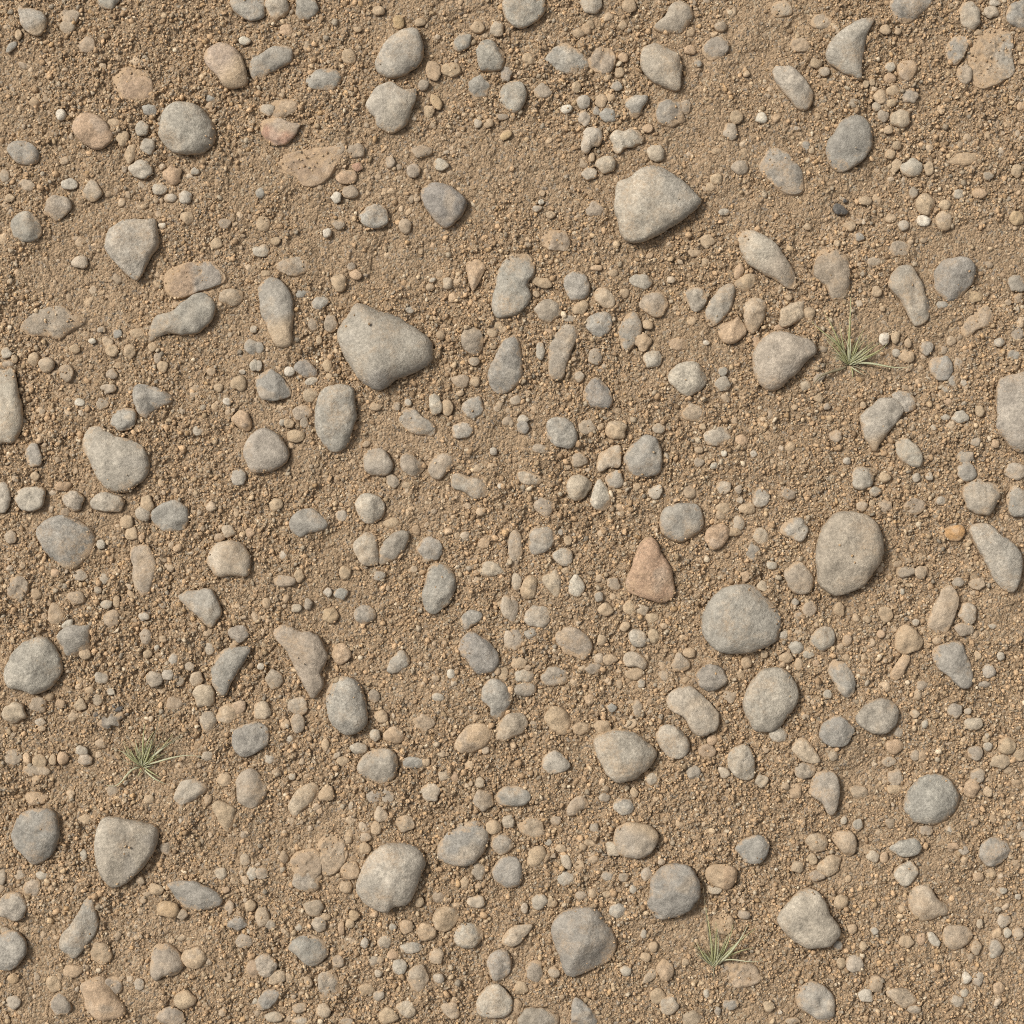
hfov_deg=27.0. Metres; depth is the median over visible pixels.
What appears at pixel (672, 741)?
stone
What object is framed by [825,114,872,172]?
cobble
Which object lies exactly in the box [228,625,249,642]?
pebble
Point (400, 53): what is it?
stone
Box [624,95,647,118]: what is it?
pebble
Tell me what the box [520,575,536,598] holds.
pebble
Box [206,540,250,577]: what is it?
stone
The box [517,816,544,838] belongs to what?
pebble
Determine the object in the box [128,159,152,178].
pebble
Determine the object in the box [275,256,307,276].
stone
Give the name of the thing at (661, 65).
stone
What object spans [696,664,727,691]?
stone
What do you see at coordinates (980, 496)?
stone
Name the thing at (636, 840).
stone
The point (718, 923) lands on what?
pebble
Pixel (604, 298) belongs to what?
pebble
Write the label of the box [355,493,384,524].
stone
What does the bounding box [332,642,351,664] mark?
pebble
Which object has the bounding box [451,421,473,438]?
pebble
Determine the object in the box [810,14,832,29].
pebble
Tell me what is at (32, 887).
pebble
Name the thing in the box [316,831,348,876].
stone
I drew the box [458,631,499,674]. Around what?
stone
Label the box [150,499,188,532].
stone
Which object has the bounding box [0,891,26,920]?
stone
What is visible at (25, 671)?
cobble
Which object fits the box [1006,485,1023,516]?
stone
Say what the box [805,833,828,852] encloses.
pebble
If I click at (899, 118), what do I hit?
pebble
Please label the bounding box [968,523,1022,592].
cobble
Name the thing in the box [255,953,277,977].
pebble
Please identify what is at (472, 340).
stone
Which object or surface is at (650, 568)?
cobble
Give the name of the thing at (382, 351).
cobble
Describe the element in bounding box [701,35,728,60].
pebble
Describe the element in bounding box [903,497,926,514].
pebble
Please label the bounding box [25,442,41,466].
pebble
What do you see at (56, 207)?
stone
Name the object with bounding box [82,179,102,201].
pebble
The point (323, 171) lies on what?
cobble
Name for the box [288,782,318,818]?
stone
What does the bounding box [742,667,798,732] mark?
cobble
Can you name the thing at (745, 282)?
pebble
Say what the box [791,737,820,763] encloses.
stone
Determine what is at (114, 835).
cobble
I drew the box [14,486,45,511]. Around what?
stone
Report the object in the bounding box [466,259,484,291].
pebble
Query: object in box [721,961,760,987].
stone
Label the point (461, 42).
pebble
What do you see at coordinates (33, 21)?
stone
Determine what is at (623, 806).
pebble
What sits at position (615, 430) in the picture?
pebble
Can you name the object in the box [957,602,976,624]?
pebble
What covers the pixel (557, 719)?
stone
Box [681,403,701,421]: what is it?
pebble
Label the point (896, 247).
pebble
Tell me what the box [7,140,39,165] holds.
stone
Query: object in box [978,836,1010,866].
stone
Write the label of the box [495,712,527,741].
stone
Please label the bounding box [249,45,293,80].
stone
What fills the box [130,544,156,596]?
stone
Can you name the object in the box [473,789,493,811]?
pebble
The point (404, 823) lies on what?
pebble
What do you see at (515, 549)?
pebble
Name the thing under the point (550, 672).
pebble
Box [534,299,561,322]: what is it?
pebble
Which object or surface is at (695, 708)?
stone
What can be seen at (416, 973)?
pebble
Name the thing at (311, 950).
stone
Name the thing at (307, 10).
pebble
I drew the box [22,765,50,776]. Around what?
pebble
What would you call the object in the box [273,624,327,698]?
cobble
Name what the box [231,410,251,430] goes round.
pebble
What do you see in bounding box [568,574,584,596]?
pebble
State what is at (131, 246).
cobble
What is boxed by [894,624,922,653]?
stone
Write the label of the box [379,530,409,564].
stone
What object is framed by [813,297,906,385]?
grass tuft
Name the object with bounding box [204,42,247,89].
stone
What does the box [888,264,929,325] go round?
stone
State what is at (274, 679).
pebble
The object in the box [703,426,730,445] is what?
pebble
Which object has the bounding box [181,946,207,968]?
pebble
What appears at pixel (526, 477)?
pebble
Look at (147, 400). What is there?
stone
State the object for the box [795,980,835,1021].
stone
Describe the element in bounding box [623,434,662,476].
stone
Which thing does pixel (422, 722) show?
pebble
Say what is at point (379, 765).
stone
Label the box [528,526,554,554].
stone
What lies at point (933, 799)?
cobble
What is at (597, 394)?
stone
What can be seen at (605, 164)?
pebble
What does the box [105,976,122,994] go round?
pebble
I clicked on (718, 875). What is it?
stone
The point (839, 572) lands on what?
cobble
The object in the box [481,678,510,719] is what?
stone
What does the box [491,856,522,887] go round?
stone
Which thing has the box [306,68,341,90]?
stone
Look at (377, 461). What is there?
stone
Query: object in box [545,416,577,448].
stone
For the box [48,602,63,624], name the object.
pebble
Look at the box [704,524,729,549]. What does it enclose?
pebble
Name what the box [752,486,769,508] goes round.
pebble
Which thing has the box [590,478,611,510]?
pebble
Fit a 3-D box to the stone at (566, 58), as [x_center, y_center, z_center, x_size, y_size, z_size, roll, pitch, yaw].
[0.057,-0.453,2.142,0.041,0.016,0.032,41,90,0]
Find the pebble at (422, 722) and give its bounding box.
[413,713,434,731]
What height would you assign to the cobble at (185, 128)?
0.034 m
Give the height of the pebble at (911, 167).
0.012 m
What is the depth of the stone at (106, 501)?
2.13 m
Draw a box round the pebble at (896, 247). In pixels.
[889,240,911,256]
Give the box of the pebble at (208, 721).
[199,710,216,733]
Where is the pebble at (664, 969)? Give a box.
[656,958,673,981]
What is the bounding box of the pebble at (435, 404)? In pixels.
[429,393,441,414]
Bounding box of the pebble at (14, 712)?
[1,701,26,723]
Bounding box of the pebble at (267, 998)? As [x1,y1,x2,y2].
[256,988,278,1010]
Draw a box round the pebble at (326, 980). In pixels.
[317,969,339,996]
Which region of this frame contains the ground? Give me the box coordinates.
[0,0,1023,1023]
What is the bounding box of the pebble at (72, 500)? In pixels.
[62,490,84,511]
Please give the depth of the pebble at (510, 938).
2.14 m
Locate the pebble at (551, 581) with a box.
[542,569,561,597]
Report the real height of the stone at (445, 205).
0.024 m
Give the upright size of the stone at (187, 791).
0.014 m
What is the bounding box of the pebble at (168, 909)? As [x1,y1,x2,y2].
[156,900,179,917]
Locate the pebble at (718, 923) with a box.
[712,913,733,935]
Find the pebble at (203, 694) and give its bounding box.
[192,684,214,706]
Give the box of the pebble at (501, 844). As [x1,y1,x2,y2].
[490,833,513,855]
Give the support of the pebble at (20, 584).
on the ground
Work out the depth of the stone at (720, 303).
2.13 m
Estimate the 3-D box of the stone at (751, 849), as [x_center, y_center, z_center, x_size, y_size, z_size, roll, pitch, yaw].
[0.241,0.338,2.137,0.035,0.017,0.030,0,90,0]
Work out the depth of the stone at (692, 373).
2.13 m
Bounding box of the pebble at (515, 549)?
[508,529,522,567]
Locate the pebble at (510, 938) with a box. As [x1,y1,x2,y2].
[501,923,532,946]
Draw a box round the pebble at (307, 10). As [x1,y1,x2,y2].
[295,0,318,21]
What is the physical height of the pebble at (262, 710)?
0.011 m
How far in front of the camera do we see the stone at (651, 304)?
2.14 m
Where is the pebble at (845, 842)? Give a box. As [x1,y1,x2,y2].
[831,830,856,855]
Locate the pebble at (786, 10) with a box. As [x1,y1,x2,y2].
[771,0,792,17]
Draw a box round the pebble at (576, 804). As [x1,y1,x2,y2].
[566,795,589,815]
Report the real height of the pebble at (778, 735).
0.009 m
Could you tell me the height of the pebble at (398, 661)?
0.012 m
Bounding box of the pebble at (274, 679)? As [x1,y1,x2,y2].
[265,669,283,689]
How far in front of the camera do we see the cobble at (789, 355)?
2.13 m
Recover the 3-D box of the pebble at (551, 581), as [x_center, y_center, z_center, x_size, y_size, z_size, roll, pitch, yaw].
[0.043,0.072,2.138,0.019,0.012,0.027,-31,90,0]
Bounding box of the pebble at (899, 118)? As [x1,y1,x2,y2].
[890,109,909,127]
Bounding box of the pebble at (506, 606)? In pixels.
[500,595,513,618]
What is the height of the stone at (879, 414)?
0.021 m
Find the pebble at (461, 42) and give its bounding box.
[453,33,471,51]
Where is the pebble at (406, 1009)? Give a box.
[395,1000,415,1018]
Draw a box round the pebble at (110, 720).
[97,711,124,727]
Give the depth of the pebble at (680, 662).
2.14 m
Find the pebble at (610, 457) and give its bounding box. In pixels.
[596,444,621,471]
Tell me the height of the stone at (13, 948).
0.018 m
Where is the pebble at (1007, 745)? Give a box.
[998,736,1016,754]
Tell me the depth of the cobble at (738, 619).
2.12 m
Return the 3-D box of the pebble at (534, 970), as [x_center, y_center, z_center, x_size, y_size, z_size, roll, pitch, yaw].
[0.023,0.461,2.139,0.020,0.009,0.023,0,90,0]
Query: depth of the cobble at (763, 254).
2.13 m
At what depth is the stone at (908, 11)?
2.13 m
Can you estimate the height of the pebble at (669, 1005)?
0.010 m
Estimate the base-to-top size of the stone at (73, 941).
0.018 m
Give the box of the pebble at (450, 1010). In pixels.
[440,1002,459,1019]
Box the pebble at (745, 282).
[734,273,755,290]
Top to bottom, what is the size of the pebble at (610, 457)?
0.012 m
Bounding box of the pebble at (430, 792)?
[421,782,439,801]
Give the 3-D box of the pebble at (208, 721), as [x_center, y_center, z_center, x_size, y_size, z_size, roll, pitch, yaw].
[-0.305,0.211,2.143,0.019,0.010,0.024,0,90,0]
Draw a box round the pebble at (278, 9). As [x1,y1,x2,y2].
[264,0,289,19]
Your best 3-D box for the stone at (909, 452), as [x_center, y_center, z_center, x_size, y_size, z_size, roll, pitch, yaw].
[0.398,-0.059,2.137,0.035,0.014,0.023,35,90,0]
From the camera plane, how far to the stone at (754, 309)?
2.13 m
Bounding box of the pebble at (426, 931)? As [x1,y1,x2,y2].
[416,922,436,940]
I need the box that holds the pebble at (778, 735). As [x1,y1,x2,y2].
[769,728,787,742]
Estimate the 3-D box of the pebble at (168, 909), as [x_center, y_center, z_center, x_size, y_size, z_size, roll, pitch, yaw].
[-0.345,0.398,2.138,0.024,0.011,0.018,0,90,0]
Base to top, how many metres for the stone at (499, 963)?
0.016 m
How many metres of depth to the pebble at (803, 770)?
2.14 m
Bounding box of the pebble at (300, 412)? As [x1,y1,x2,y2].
[292,404,313,420]
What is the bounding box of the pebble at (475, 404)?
[461,396,483,419]
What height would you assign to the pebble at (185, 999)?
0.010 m
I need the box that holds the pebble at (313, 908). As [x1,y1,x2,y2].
[303,899,323,916]
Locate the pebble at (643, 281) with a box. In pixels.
[629,274,652,289]
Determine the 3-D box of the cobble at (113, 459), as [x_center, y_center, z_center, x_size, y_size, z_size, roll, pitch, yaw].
[-0.400,-0.050,2.139,0.075,0.030,0.056,24,90,0]
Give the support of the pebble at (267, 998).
on the ground
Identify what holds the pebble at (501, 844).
on the ground
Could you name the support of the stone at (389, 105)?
on the ground
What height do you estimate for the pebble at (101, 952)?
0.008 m
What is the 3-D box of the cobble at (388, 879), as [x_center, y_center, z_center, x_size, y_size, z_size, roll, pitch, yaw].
[-0.122,0.364,2.136,0.060,0.037,0.074,21,90,0]
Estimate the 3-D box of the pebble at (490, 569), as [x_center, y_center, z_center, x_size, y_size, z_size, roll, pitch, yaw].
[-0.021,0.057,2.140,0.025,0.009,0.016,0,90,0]
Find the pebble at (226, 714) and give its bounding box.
[216,703,235,723]
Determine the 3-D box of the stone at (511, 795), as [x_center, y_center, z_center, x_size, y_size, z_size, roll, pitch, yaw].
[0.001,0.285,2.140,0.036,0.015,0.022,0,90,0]
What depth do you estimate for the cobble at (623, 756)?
2.13 m
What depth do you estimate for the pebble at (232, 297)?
2.14 m
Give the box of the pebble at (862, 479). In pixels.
[851,466,873,489]
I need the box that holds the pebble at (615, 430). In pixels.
[605,421,626,439]
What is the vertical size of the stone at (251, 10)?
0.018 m
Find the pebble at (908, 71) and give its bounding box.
[896,60,917,80]
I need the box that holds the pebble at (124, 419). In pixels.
[110,408,136,430]
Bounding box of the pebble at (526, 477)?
[517,471,543,484]
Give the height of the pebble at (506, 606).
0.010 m
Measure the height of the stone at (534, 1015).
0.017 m
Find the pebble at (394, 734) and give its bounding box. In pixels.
[383,726,404,743]
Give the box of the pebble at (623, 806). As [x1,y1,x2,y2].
[613,798,633,815]
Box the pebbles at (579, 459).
[0,0,1023,1023]
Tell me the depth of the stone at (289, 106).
2.14 m
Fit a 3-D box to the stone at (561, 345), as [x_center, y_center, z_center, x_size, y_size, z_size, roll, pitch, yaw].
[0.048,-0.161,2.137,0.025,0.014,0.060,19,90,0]
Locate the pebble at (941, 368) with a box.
[929,355,952,380]
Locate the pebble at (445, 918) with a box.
[432,906,459,931]
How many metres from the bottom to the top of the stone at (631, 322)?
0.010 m
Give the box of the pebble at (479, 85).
[468,74,489,97]
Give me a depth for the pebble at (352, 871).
2.13 m
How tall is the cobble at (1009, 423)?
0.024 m
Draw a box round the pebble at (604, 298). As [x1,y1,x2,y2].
[594,287,614,308]
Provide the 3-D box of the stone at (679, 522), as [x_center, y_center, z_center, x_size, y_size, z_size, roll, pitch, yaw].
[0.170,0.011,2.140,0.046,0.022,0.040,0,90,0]
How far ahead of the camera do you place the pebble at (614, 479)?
2.14 m
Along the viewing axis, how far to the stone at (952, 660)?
2.13 m
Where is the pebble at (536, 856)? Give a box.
[526,845,546,866]
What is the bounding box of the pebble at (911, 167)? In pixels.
[900,158,922,177]
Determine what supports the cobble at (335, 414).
on the ground
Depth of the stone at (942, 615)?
2.13 m
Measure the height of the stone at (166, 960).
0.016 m
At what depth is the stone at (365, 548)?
2.14 m
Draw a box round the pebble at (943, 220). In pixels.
[935,210,951,230]
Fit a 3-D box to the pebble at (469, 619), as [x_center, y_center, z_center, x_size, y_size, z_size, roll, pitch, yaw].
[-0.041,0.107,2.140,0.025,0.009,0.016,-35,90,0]
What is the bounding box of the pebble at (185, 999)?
[173,989,196,1009]
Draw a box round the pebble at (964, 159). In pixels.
[946,152,976,165]
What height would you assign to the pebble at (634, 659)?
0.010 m
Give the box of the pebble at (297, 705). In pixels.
[287,696,307,715]
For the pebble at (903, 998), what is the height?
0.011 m
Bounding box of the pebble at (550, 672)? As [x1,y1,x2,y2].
[540,666,568,685]
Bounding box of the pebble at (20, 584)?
[5,575,28,599]
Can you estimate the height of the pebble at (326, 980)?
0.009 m
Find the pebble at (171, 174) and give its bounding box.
[162,164,181,185]
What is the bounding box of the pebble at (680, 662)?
[670,652,690,671]
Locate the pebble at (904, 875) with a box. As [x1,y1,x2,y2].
[893,860,918,886]
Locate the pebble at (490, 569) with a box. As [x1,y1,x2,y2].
[479,561,502,576]
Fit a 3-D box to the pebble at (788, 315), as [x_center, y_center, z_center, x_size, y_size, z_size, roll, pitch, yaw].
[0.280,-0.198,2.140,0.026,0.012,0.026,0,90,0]
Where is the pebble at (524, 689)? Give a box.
[514,682,536,696]
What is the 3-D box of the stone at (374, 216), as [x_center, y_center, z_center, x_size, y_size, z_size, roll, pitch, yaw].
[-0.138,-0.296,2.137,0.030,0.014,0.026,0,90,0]
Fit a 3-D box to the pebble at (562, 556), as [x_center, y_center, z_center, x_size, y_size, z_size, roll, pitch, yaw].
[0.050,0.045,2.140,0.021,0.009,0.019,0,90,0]
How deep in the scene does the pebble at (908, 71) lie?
2.13 m
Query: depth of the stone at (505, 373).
2.13 m
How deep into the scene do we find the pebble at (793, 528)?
2.14 m
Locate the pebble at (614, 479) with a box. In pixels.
[605,470,623,487]
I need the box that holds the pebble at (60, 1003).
[49,993,72,1015]
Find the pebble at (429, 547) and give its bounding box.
[416,536,442,562]
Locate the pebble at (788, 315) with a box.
[779,301,803,326]
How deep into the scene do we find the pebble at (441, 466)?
2.14 m
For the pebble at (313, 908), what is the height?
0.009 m
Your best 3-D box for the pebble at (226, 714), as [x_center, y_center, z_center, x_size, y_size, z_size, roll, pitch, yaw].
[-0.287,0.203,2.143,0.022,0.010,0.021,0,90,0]
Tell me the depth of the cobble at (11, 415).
2.13 m
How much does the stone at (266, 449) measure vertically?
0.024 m
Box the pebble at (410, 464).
[400,452,424,476]
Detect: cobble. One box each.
[0,367,22,444]
[3,636,62,694]
[11,808,59,864]
[36,515,95,569]
[82,425,149,492]
[94,816,159,887]
[104,218,159,280]
[148,292,215,342]
[158,101,216,154]
[258,277,294,347]
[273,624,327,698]
[277,146,345,186]
[314,384,356,452]
[325,676,367,734]
[337,303,433,390]
[356,842,425,912]
[491,253,535,318]
[551,906,616,976]
[593,729,656,782]
[614,165,701,242]
[625,536,674,602]
[647,862,700,919]
[700,583,781,653]
[738,230,796,289]
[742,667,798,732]
[752,330,816,391]
[777,887,840,948]
[815,511,883,595]
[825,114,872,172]
[903,773,959,824]
[968,27,1014,89]
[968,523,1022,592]
[995,371,1023,452]
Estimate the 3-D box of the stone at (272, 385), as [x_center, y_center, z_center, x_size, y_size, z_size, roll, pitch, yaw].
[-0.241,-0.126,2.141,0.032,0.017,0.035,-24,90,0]
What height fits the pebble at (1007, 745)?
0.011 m
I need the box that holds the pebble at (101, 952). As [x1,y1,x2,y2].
[90,942,112,964]
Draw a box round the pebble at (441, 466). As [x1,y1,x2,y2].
[427,452,453,479]
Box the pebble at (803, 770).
[794,762,815,778]
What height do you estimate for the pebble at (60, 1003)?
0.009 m
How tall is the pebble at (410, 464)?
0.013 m
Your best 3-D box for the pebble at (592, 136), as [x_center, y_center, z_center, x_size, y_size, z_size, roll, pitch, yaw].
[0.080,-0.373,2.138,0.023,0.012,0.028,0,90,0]
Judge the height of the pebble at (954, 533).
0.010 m
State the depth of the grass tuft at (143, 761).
2.14 m
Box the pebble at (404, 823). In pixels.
[395,815,414,832]
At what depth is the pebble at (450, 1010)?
2.14 m
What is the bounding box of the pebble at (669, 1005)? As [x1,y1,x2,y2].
[659,996,678,1015]
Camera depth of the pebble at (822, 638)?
2.13 m
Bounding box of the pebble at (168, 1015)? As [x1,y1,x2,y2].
[155,1006,184,1023]
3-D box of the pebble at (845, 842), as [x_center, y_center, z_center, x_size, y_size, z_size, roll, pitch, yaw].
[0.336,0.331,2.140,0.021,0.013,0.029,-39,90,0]
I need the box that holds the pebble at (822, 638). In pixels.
[808,626,835,651]
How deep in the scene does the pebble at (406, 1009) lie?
2.14 m
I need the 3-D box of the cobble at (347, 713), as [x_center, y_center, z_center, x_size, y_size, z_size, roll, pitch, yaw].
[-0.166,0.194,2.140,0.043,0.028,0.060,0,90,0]
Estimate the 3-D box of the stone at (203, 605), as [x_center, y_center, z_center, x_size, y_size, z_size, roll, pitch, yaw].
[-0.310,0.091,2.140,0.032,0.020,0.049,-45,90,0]
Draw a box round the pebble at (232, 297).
[219,288,243,306]
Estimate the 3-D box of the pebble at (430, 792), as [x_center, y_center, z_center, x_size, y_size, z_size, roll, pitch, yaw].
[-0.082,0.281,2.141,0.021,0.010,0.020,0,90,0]
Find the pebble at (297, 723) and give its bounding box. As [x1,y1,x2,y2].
[289,714,304,733]
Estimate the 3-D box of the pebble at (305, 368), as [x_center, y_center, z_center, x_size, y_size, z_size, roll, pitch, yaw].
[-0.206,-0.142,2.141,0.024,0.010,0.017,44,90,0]
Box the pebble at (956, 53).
[945,35,968,65]
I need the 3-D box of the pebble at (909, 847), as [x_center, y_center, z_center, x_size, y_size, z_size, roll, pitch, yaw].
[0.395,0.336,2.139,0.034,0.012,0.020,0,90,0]
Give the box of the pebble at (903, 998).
[886,987,916,1008]
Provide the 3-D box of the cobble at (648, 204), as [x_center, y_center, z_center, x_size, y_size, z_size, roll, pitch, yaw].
[0.140,-0.312,2.136,0.088,0.040,0.067,-31,90,0]
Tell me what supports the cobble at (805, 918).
on the ground
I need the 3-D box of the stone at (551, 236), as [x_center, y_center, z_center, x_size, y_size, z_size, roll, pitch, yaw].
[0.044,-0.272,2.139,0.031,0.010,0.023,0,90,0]
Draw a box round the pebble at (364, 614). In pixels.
[353,604,375,624]
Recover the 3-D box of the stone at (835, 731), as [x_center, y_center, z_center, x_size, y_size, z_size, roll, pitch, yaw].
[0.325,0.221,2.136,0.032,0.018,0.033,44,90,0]
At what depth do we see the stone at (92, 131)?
2.13 m
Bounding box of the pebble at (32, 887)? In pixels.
[23,878,40,896]
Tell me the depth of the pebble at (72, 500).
2.13 m
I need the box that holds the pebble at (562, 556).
[552,547,572,566]
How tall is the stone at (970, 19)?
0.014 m
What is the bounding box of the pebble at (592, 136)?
[581,126,602,153]
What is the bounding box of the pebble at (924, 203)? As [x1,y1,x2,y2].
[915,193,934,215]
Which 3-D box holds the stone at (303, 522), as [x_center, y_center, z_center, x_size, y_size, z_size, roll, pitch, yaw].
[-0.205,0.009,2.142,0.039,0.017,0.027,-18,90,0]
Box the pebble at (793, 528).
[779,517,808,541]
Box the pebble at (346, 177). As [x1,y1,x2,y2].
[335,170,356,183]
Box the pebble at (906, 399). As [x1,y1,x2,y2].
[891,390,916,412]
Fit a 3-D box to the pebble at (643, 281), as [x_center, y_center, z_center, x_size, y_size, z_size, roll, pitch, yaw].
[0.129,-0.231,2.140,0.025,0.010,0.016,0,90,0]
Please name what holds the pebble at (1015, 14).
on the ground
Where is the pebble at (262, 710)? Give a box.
[253,701,271,719]
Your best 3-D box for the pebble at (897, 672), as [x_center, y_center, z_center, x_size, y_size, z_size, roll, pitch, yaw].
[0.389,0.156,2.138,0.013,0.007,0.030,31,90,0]
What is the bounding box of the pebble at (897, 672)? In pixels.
[890,654,909,679]
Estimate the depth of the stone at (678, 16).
2.13 m
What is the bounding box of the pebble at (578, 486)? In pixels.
[566,474,592,500]
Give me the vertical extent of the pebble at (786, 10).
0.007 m
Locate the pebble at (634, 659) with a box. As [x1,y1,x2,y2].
[623,651,646,669]
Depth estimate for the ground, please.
2.14 m
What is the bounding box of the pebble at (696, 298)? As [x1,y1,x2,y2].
[684,286,707,311]
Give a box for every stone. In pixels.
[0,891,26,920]
[0,930,26,970]
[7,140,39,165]
[10,211,42,242]
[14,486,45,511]
[18,6,46,35]
[20,305,86,339]
[43,195,71,220]
[56,625,90,656]
[59,897,98,958]
[72,112,113,149]
[80,976,125,1020]
[90,492,124,511]
[112,67,153,100]
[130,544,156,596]
[132,384,172,418]
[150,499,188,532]
[150,943,183,980]
[164,260,227,299]
[167,880,222,910]
[173,778,207,805]
[178,588,221,627]
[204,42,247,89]
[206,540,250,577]
[211,646,250,696]
[212,800,235,833]
[229,0,265,20]
[231,721,269,756]
[235,768,267,808]
[243,428,288,473]
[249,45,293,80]
[255,368,291,401]
[260,117,300,145]
[270,98,297,117]
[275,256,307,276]
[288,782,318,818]
[288,933,328,966]
[289,508,328,536]
[290,848,321,878]
[291,873,322,891]
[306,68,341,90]
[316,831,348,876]
[353,531,378,565]
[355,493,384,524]
[357,748,397,783]
[359,204,388,228]
[363,448,393,475]
[365,81,416,134]
[375,27,423,78]
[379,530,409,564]
[398,408,436,436]
[421,182,466,228]
[422,563,455,614]
[437,819,489,866]
[451,473,488,498]
[453,922,483,948]
[454,723,491,753]
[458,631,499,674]
[461,327,483,355]
[475,983,512,1018]
[476,39,504,71]
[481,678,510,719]
[486,949,511,980]
[487,334,523,393]
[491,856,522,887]
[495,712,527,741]
[495,785,530,806]
[498,80,526,113]
[502,0,545,28]
[517,1006,559,1023]
[524,605,550,627]
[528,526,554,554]
[541,230,570,251]
[542,750,570,774]
[544,706,570,734]
[545,43,588,74]
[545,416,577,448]
[548,324,578,379]
[555,626,592,659]
[563,271,589,300]
[570,997,597,1023]
[583,377,612,408]
[585,311,612,336]
[588,45,615,73]
[609,127,644,154]
[613,821,658,858]
[617,311,642,351]
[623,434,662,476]
[638,292,668,317]
[640,43,682,91]
[653,0,693,33]
[655,99,684,127]
[655,724,689,758]
[659,502,703,542]
[666,685,719,736]
[668,361,706,396]
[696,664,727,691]
[705,283,735,326]
[705,864,737,889]
[718,316,746,343]
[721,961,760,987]
[726,743,755,779]
[735,835,769,864]
[743,297,765,333]
[759,147,803,195]
[772,65,813,110]
[784,562,813,594]
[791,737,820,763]
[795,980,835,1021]
[808,770,839,814]
[812,247,850,302]
[819,715,854,747]
[825,18,874,81]
[827,659,855,697]
[855,697,898,734]
[859,397,903,451]
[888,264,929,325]
[889,0,932,23]
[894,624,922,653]
[895,437,922,467]
[908,884,948,921]
[927,585,958,632]
[931,641,972,688]
[933,256,976,301]
[942,925,972,950]
[958,1,980,29]
[960,305,993,337]
[962,478,1000,515]
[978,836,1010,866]
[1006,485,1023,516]
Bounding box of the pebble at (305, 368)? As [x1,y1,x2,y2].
[294,359,317,378]
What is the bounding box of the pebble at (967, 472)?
[956,462,976,481]
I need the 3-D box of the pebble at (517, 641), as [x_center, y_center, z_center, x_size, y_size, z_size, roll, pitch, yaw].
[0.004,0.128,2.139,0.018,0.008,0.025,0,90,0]
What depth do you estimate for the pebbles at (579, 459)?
2.14 m
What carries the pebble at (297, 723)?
on the ground
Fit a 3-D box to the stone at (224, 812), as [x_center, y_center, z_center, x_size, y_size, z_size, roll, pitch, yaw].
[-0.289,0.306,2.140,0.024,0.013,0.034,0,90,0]
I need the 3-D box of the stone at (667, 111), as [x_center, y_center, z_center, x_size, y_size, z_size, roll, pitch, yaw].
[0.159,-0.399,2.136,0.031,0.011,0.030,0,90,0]
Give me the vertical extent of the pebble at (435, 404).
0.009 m
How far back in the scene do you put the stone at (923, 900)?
2.14 m
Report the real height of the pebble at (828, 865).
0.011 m
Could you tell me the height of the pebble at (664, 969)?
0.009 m
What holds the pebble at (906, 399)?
on the ground
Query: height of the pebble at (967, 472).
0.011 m
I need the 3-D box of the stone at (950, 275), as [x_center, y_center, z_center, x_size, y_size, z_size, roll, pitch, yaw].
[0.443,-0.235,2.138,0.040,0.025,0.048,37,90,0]
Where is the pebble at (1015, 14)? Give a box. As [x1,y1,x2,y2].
[1006,0,1023,30]
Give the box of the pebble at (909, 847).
[889,837,921,856]
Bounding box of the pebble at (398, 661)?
[387,650,410,673]
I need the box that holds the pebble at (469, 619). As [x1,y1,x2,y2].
[460,609,482,629]
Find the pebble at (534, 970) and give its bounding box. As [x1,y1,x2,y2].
[525,960,543,981]
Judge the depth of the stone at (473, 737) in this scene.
2.13 m
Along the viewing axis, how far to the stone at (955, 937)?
2.14 m
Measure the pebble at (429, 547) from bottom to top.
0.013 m
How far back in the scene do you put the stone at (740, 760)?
2.13 m
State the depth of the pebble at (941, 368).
2.14 m
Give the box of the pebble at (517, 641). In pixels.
[510,629,522,650]
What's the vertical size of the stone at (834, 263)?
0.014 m
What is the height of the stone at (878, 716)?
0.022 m
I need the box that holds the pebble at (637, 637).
[628,629,646,646]
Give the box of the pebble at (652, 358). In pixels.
[643,350,662,367]
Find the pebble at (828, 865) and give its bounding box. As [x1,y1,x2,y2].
[816,854,840,876]
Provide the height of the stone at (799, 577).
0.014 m
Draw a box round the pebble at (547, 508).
[533,497,552,516]
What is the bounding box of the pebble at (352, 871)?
[340,861,359,879]
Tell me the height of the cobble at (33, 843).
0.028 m
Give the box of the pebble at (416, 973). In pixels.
[406,964,428,991]
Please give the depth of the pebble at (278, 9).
2.13 m
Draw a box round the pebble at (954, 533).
[943,525,964,540]
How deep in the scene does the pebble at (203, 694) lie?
2.14 m
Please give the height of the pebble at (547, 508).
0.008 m
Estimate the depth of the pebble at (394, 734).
2.14 m
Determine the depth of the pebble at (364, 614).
2.14 m
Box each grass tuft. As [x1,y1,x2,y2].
[107,706,200,785]
[685,888,764,978]
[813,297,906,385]
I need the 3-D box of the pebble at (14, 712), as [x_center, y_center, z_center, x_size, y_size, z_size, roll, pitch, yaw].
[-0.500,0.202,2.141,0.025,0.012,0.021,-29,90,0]
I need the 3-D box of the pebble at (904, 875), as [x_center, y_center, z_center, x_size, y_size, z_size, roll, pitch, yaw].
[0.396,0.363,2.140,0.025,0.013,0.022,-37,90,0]
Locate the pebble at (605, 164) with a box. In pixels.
[595,155,615,173]
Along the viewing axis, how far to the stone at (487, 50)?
2.13 m
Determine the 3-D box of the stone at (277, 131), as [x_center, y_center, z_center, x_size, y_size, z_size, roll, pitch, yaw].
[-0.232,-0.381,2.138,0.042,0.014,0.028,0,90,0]
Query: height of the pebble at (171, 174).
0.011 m
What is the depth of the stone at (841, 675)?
2.13 m
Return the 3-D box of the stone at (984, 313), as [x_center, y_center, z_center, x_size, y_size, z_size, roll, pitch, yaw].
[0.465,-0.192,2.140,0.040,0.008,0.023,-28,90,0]

